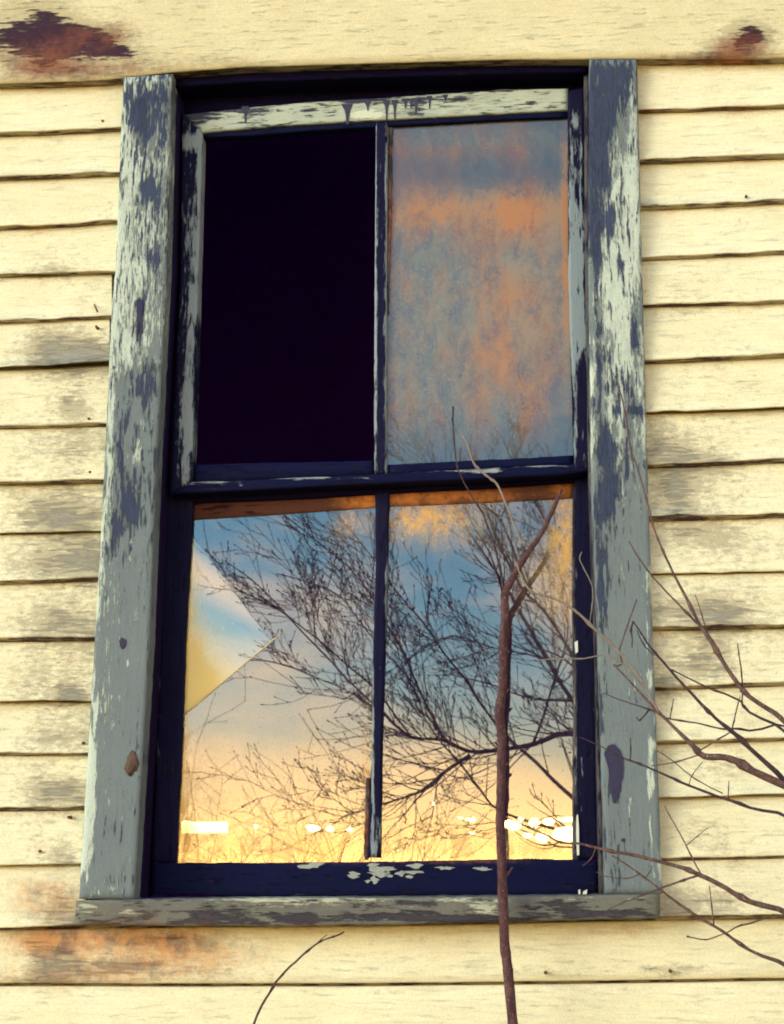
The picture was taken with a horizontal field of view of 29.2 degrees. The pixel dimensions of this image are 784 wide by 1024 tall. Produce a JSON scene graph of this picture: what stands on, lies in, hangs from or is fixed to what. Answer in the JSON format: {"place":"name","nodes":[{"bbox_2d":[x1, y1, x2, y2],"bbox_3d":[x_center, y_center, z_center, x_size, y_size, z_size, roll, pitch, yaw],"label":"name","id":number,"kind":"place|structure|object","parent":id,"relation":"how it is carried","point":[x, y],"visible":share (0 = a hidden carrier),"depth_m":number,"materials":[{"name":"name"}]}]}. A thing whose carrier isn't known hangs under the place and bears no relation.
{"place":"outdoors","nodes":[
{"label":"outdoors","id":0,"kind":"place"},
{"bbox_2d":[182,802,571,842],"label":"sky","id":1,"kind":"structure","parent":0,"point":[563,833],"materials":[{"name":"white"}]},
{"bbox_3d":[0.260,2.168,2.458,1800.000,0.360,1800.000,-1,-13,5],"label":"ground","id":2,"kind":"structure","parent":0,"visible":0},
{"bbox_2d":[253,931,343,1023],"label":"thin twig","id":3,"kind":"object","parent":2,"relation":"on","point":[280,977],"visible":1,"depth_m":2.62,"materials":[{"name":"brown plant"}]},
{"bbox_2d":[0,0,783,1023],"bbox_3d":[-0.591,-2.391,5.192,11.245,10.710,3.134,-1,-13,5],"label":"clapboard wall","id":4,"kind":"structure","parent":2,"relation":"on","point":[278,738],"depth_m":3.16,"materials":[{"name":"cream paint"},{"name":"weathered wood"}]},
{"bbox_2d":[75,60,662,926],"bbox_3d":[-0.035,-0.090,3.050,1.092,1.796,0.188,-1,-13,5],"label":"sash window","id":5,"kind":"structure","parent":4,"relation":"attached to","point":[157,674],"depth_m":3.05,"materials":[{"name":"grey paint"}]},
{"bbox_2d":[451,406,562,1023],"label":"sapling","id":6,"kind":"object","parent":2,"relation":"on","point":[502,893],"visible":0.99,"depth_m":2.77,"materials":[{"name":"brown plant"}]},
{"bbox_2d":[506,376,783,966],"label":"bare shrub","id":7,"kind":"object","parent":2,"relation":"on","point":[743,765],"visible":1,"depth_m":2.57,"materials":[{"name":"brown plant"}]}
]}

